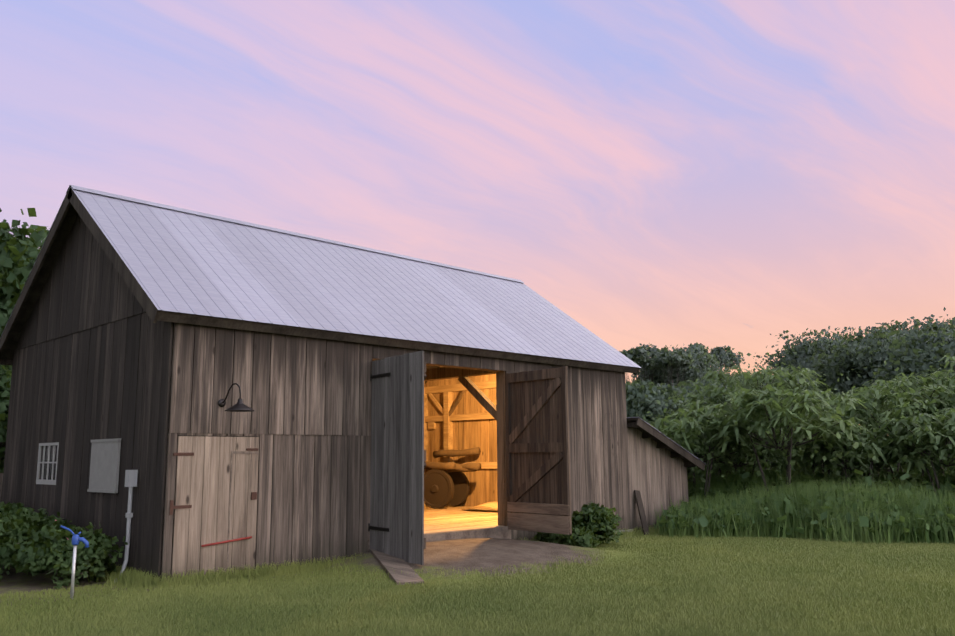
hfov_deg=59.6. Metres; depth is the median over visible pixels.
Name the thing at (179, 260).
metal barn roof
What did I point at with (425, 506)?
straw pile
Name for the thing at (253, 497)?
hardware door
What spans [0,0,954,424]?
sky
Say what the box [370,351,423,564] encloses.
door boards
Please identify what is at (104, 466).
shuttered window
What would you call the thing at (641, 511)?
leaning board
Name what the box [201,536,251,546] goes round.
red bar door
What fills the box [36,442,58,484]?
gable window frame
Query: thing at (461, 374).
dark barn frame
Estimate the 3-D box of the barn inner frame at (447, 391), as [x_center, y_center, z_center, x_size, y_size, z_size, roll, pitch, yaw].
[-2.714,2.482,16.640,6.245,3.080,9.890,-10,-13,44]
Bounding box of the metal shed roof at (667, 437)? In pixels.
[627,417,706,464]
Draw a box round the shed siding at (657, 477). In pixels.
[627,428,688,531]
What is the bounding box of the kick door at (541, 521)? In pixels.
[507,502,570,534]
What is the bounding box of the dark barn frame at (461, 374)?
[373,358,506,525]
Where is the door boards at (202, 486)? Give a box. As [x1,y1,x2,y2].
[171,436,258,577]
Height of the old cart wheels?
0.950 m
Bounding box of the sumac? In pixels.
[636,346,954,498]
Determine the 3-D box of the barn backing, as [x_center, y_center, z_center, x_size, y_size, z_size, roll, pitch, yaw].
[-2.125,1.145,14.089,5.507,6.110,12.050,-37,-37,74]
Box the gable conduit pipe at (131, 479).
[114,470,137,581]
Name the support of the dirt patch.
on the ground at (13, 581)
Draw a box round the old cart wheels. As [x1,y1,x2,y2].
[424,469,469,508]
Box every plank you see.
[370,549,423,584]
[461,502,497,509]
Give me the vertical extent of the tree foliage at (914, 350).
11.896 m
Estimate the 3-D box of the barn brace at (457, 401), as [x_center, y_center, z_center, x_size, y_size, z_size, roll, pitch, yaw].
[-0.538,2.186,21.378,0.627,0.636,0.050,-10,-13,44]
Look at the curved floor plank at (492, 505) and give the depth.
18.80 m
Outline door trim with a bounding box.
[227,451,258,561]
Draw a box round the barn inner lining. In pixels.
[424,374,497,506]
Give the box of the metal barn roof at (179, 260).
[0,185,640,367]
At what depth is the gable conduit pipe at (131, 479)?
11.04 m
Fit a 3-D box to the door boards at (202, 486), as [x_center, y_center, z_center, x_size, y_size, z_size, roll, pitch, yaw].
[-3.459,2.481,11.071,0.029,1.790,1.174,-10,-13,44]
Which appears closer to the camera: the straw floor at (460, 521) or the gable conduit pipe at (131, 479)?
the gable conduit pipe at (131, 479)
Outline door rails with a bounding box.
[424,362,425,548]
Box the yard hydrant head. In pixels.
[60,525,88,547]
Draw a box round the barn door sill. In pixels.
[368,526,510,551]
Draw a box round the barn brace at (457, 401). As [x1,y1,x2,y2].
[449,390,465,415]
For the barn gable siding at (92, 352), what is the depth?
12.68 m
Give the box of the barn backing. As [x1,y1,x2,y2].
[41,347,504,580]
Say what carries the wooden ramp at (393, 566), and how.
on the dirt patch
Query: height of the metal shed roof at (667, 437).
1.034 m
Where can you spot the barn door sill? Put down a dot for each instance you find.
(503, 532)
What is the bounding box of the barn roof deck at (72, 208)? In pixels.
[0,187,639,374]
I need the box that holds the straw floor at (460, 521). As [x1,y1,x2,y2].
[424,506,497,530]
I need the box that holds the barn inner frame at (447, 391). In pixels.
[424,380,496,505]
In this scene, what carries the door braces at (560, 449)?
attached to the door boards at (544, 425)
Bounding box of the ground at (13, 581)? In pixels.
[0,534,954,635]
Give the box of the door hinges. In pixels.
[368,372,389,531]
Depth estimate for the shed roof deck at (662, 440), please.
18.49 m
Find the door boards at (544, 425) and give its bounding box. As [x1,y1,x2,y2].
[510,366,571,533]
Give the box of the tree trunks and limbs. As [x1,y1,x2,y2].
[0,343,949,502]
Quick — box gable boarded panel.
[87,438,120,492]
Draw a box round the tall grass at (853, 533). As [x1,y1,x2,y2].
[652,465,954,543]
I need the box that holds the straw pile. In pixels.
[424,504,456,510]
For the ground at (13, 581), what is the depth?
10.67 m
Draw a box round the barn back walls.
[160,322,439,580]
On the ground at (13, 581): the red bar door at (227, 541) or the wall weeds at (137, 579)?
the wall weeds at (137, 579)
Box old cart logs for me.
[424,447,480,472]
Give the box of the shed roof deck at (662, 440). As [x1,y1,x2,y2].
[627,418,704,470]
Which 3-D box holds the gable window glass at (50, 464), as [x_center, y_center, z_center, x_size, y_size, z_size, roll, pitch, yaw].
[-7.006,2.368,13.646,0.860,0.580,0.007,-10,-13,44]
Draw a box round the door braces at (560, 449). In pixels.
[505,366,570,534]
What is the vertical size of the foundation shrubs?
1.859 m
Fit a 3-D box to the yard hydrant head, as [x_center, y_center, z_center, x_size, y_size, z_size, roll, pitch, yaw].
[-4.553,2.468,9.418,0.321,0.256,0.082,2,-10,-17]
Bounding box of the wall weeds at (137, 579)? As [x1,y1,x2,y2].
[87,525,665,588]
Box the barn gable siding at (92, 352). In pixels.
[1,214,172,578]
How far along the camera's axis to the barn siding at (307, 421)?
12.22 m
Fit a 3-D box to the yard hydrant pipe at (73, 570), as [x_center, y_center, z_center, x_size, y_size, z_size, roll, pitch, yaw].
[-4.537,2.867,9.355,0.036,0.620,0.034,-10,-13,44]
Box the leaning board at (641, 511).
[634,490,649,534]
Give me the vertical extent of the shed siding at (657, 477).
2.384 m
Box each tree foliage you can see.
[0,208,49,472]
[620,307,954,425]
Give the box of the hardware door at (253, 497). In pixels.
[169,448,257,514]
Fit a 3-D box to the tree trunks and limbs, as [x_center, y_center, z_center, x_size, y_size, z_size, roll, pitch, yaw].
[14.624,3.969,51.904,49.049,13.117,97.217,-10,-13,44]
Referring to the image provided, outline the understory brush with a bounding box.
[687,444,954,502]
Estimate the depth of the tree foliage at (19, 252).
21.15 m
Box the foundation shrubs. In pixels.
[0,501,622,588]
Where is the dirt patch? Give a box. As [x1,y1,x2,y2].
[311,538,688,593]
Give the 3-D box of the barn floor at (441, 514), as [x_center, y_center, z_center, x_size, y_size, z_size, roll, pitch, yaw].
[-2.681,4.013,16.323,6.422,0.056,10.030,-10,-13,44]
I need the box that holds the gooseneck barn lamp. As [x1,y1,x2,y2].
[218,383,254,411]
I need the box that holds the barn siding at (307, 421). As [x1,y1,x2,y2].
[161,322,630,577]
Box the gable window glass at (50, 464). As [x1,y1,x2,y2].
[39,445,57,479]
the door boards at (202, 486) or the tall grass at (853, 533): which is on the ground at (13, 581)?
the tall grass at (853, 533)
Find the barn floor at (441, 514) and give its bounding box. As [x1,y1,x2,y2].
[424,506,500,533]
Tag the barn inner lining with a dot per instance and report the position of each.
(481, 434)
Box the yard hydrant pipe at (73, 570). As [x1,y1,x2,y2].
[70,545,76,598]
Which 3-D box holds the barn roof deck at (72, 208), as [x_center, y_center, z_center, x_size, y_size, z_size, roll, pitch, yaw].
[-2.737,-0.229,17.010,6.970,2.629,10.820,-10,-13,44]

